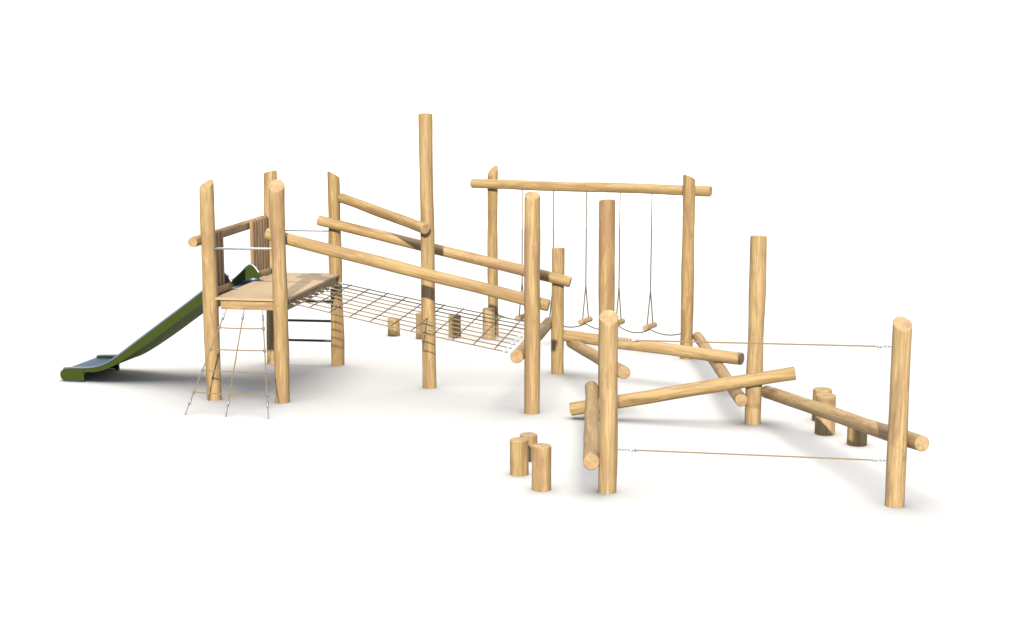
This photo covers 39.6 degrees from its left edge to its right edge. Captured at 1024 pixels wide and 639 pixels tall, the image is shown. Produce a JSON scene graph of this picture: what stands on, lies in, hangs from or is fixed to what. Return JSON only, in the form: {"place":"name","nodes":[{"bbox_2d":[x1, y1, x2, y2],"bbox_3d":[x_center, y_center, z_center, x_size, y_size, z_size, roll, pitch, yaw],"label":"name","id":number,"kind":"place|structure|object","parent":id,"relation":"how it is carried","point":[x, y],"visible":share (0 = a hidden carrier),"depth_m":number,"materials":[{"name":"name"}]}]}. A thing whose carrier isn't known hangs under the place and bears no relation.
{"place":"outdoors","nodes":[
{"label":"outdoors","id":0,"kind":"place"},
{"bbox_2d":[0,229,1023,638],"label":"ground","id":1,"kind":"structure","parent":0,"point":[370,489],"depth_m":16.94,"materials":[{"name":"white"}]},
{"bbox_2d":[60,264,263,381],"bbox_3d":[-5.284,0.046,21.495,2.920,1.718,1.062,2,10,12],"label":"slide","id":2,"kind":"object","parent":1,"relation":"on","point":[179,319],"visible":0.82,"depth_m":21.30,"materials":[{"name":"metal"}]},
{"bbox_2d":[185,308,268,418],"bbox_3d":[-3.744,0.576,19.455,1.206,1.346,0.956,2,10,11],"label":"rope ladder","id":3,"kind":"object","parent":1,"relation":"on","point":[233,371],"visible":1,"depth_m":19.44,"materials":[{"name":"fabric"}]},
{"bbox_2d":[188,170,344,403],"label":"climbing tower","id":4,"kind":"structure","parent":1,"relation":"on","point":[276,290],"depth_m":20.02,"materials":[{"name":"brown wood"}]},
{"bbox_2d":[387,317,399,336],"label":"stepping stump","id":5,"kind":"object","parent":1,"relation":"on","point":[393,332],"visible":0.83,"depth_m":25.22,"materials":[{"name":"brown wood"}]},
{"bbox_2d":[416,312,421,338],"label":"stepping stump","id":6,"kind":"object","parent":1,"relation":"on","point":[418,336],"visible":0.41,"depth_m":24.93,"materials":[{"name":"brown wood"}]},
{"bbox_2d":[418,113,436,388],"bbox_3d":[-1.226,-0.951,20.652,0.214,4.060,0.216,0,9,0],"label":"log post","id":7,"kind":"object","parent":1,"relation":"on","point":[425,126],"visible":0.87,"depth_m":20.56,"materials":[{"name":"brown wood"}]},
{"bbox_2d":[337,193,429,233],"bbox_3d":[-1.947,-1.595,21.243,0.160,0.161,2.425,-7,18,-36],"label":"round log","id":8,"kind":"object","parent":7,"relation":"attached to","point":[390,216],"visible":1,"depth_m":21.07,"materials":[{"name":"brown wood"}]},
{"bbox_2d":[448,314,460,337],"bbox_3d":[-1.012,0.131,25.126,0.224,0.430,0.224,0,9,0],"label":"stepping stump","id":9,"kind":"object","parent":1,"relation":"on","point":[454,325],"visible":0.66,"depth_m":25.03,"materials":[{"name":"brown wood"}]},
{"bbox_2d":[483,307,494,339],"bbox_3d":[-0.405,0.087,24.945,0.219,0.575,0.219,0,9,0],"label":"stepping stump","id":10,"kind":"object","parent":1,"relation":"on","point":[488,310],"visible":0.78,"depth_m":24.86,"materials":[{"name":"brown wood"}]},
{"bbox_2d":[510,437,528,476],"bbox_3d":[0.083,1.584,16.273,0.217,0.442,0.216,0,9,0],"label":"stepping stump","id":11,"kind":"object","parent":1,"relation":"on","point":[519,462],"visible":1,"depth_m":16.19,"materials":[{"name":"brown wood"}]},
{"bbox_2d":[520,432,536,461],"bbox_3d":[0.197,1.529,16.914,0.215,0.342,0.216,0,9,0],"label":"stepping stump","id":12,"kind":"object","parent":1,"relation":"on","point":[531,437],"visible":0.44,"depth_m":16.82,"materials":[{"name":"brown wood"}]},
{"bbox_2d":[524,191,539,414],"bbox_3d":[0.272,-0.188,19.113,0.224,3.055,0.228,0,9,0],"label":"log post","id":13,"kind":"object","parent":1,"relation":"on","point":[532,302],"visible":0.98,"depth_m":19.02,"materials":[{"name":"brown wood"}]},
{"bbox_2d":[264,228,549,310],"bbox_3d":[-1.464,-0.695,19.578,4.101,0.181,0.176,14,12,8],"label":"round log","id":14,"kind":"object","parent":13,"relation":"attached to","point":[409,270],"visible":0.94,"depth_m":19.51,"materials":[{"name":"brown wood"}]},
{"bbox_2d":[510,317,551,362],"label":"round log","id":15,"kind":"object","parent":13,"relation":"attached to","point":[517,355],"visible":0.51,"depth_m":19.53,"materials":[{"name":"brown wood"}]},
{"bbox_2d":[288,282,523,352],"bbox_3d":[-1.384,-0.066,20.797,3.356,0.632,2.606,2,10,11],"label":"cargo net","id":16,"kind":"object","parent":15,"relation":"attached to","point":[400,319],"visible":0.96,"depth_m":20.66,"materials":[{"name":"grey fabric"}]},
{"bbox_2d":[532,443,550,491],"bbox_3d":[0.325,1.641,15.655,0.217,0.530,0.217,0,9,0],"label":"stepping stump","id":17,"kind":"object","parent":1,"relation":"on","point":[541,467],"visible":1,"depth_m":15.57,"materials":[{"name":"brown wood"}]},
{"bbox_2d":[551,247,564,374],"bbox_3d":[0.702,-0.112,21.846,0.204,2.017,0.202,0,9,0],"label":"log post","id":18,"kind":"object","parent":1,"relation":"on","point":[557,319],"visible":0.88,"depth_m":21.78,"materials":[{"name":"brown wood"}]},
{"bbox_2d":[317,215,571,286],"bbox_3d":[-1.062,-1.055,21.828,4.058,0.171,0.180,14,11,8],"label":"round log","id":19,"kind":"object","parent":18,"relation":"attached to","point":[446,251],"visible":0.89,"depth_m":21.76,"materials":[{"name":"brown wood"}]},
{"bbox_2d":[563,330,743,364],"bbox_3d":[2.057,0.408,21.208,2.940,0.188,0.189,7,12,30],"label":"round log","id":20,"kind":"object","parent":18,"relation":"attached to","point":[713,355],"visible":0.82,"depth_m":20.98,"materials":[{"name":"brown wood"}]},
{"bbox_2d":[470,165,711,359],"bbox_3d":[1.229,-1.002,24.014,4.363,3.067,0.480,5,11,29],"label":"swing frame","id":21,"kind":"object","parent":1,"relation":"on","point":[689,190],"visible":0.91,"depth_m":23.41,"materials":[{"name":"brown wood"}]},
{"bbox_2d":[515,190,523,320],"bbox_3d":[0.175,-1.118,24.545,0.095,2.273,0.430,4,10,24],"label":"trapeze swing","id":22,"kind":"object","parent":21,"relation":"hanging from","point":[520,317],"visible":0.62,"depth_m":24.54,"materials":[{"name":"grey metal"}]},
{"bbox_2d":[549,191,553,316],"bbox_3d":[0.705,-1.081,24.278,0.095,2.273,0.430,5,11,28],"label":"trapeze swing","id":23,"kind":"object","parent":21,"relation":"hanging from","point":[553,240],"visible":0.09,"depth_m":24.19,"materials":[{"name":"grey fabric"}]},
{"bbox_2d":[578,191,592,324],"bbox_3d":[1.250,-1.054,24.008,0.095,2.273,0.430,5,10,26],"label":"trapeze swing","id":24,"kind":"object","parent":21,"relation":"hanging from","point":[585,320],"visible":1,"depth_m":24.05,"materials":[{"name":"grey metal"}]},
{"bbox_2d":[497,314,679,335],"bbox_3d":[1.251,0.109,24.201,3.625,0.112,0.194,6,11,30],"label":"linking rope","id":25,"kind":"object","parent":21,"relation":"attached to","point":[620,327],"visible":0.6,"depth_m":23.86,"materials":[{"name":"grey fabric"}]},
{"bbox_2d":[616,192,624,325],"bbox_3d":[1.792,-1.018,23.741,0.095,2.273,0.430,4,10,23],"label":"trapeze swing","id":26,"kind":"object","parent":21,"relation":"hanging from","point":[621,321],"visible":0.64,"depth_m":23.80,"materials":[{"name":"grey metal"}]},
{"bbox_2d":[642,194,656,330],"bbox_3d":[2.296,-0.959,23.497,0.095,2.273,0.430,5,11,28],"label":"trapeze swing","id":27,"kind":"object","parent":21,"relation":"hanging from","point":[649,326],"visible":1,"depth_m":23.53,"materials":[{"name":"grey metal"}]},
{"bbox_2d":[598,199,614,397],"bbox_3d":[1.276,-0.152,19.190,0.224,2.960,0.230,0,9,0],"label":"log post","id":28,"kind":"object","parent":1,"relation":"on","point":[606,282],"visible":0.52,"depth_m":18.99,"materials":[{"name":"brown wood"}]},
{"bbox_2d":[566,340,629,378],"bbox_3d":[1.215,0.537,20.562,0.182,0.185,3.059,-2,7,-11],"label":"round log","id":29,"kind":"object","parent":28,"relation":"attached to","point":[585,350],"visible":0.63,"depth_m":20.66,"materials":[{"name":"brown wood"}]},
{"bbox_2d":[598,310,618,493],"bbox_3d":[1.047,0.924,15.446,0.215,2.052,0.213,0,9,0],"label":"log post","id":30,"kind":"object","parent":1,"relation":"on","point":[608,397],"visible":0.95,"depth_m":15.36,"materials":[{"name":"brown wood"}]},
{"bbox_2d":[583,381,599,469],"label":"round log","id":31,"kind":"object","parent":30,"relation":"attached to","point":[591,461],"visible":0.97,"depth_m":16.64,"materials":[{"name":"brown wood"}]},
{"bbox_2d":[618,339,891,347],"bbox_3d":[2.552,0.253,15.072,2.876,0.048,0.032,2,10,10],"label":"hand rope","id":32,"kind":"object","parent":30,"relation":"attached to","point":[638,340],"visible":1,"depth_m":15.06,"materials":[{"name":"fabric"}]},
{"bbox_2d":[745,235,766,424],"bbox_3d":[3.185,0.159,18.576,0.227,2.544,0.232,0,9,0],"label":"log post","id":33,"kind":"object","parent":1,"relation":"on","point":[757,280],"visible":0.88,"depth_m":18.47,"materials":[{"name":"brown wood"}]},
{"bbox_2d":[569,367,795,415],"bbox_3d":[2.225,0.946,18.707,2.986,0.184,0.185,-10,7,12],"label":"round log","id":34,"kind":"object","parent":33,"relation":"attached to","point":[700,388],"visible":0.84,"depth_m":18.59,"materials":[{"name":"brown wood"}]},
{"bbox_2d":[693,332,747,406],"bbox_3d":[3.005,0.665,20.856,0.177,0.172,4.780,0,9,0],"label":"round log","id":35,"kind":"object","parent":33,"relation":"attached to","point":[739,397],"visible":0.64,"depth_m":20.08,"materials":[{"name":"brown wood"}]},
{"bbox_2d":[812,387,831,420],"bbox_3d":[4.118,1.144,18.902,0.259,0.455,0.260,0,9,0],"label":"stepping stump","id":36,"kind":"object","parent":1,"relation":"on","point":[816,390],"visible":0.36,"depth_m":18.82,"materials":[{"name":"brown wood"}]},
{"bbox_2d":[814,393,835,435],"bbox_3d":[4.001,1.224,18.160,0.257,0.538,0.258,0,9,0],"label":"stepping stump","id":37,"kind":"object","parent":1,"relation":"on","point":[824,427],"visible":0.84,"depth_m":18.07,"materials":[{"name":"brown wood"}]},
{"bbox_2d":[847,427,866,446],"bbox_3d":[4.280,1.402,17.632,0.247,0.360,0.248,0,9,0],"label":"stepping stump","id":38,"kind":"object","parent":1,"relation":"on","point":[856,438],"visible":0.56,"depth_m":17.54,"materials":[{"name":"brown wood"}]},
{"bbox_2d":[885,316,911,507],"bbox_3d":[4.055,1.002,14.925,0.206,2.069,0.210,0,9,0],"label":"log post","id":39,"kind":"object","parent":1,"relation":"on","point":[896,458],"visible":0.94,"depth_m":14.85,"materials":[{"name":"brown wood"}]},
{"bbox_2d":[618,448,885,461],"bbox_3d":[2.552,1.455,15.270,2.876,0.037,0.032,2,10,10],"label":"hand rope","id":40,"kind":"object","parent":39,"relation":"attached to","point":[636,450],"visible":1,"depth_m":15.26,"materials":[{"name":"fabric"}]},
{"bbox_2d":[762,385,928,450],"bbox_3d":[3.826,1.130,16.848,0.179,0.181,4.152,-2,5,-12],"label":"round log","id":41,"kind":"object","parent":39,"relation":"attached to","point":[915,441],"visible":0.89,"depth_m":16.59,"materials":[{"name":"brown wood"}]},
{"bbox_2d":[0,0,1023,228],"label":"backdrop","id":42,"kind":"structure","parent":0,"point":[753,114],"depth_m":50.09,"materials":[{"name":"white paper"}]}
]}

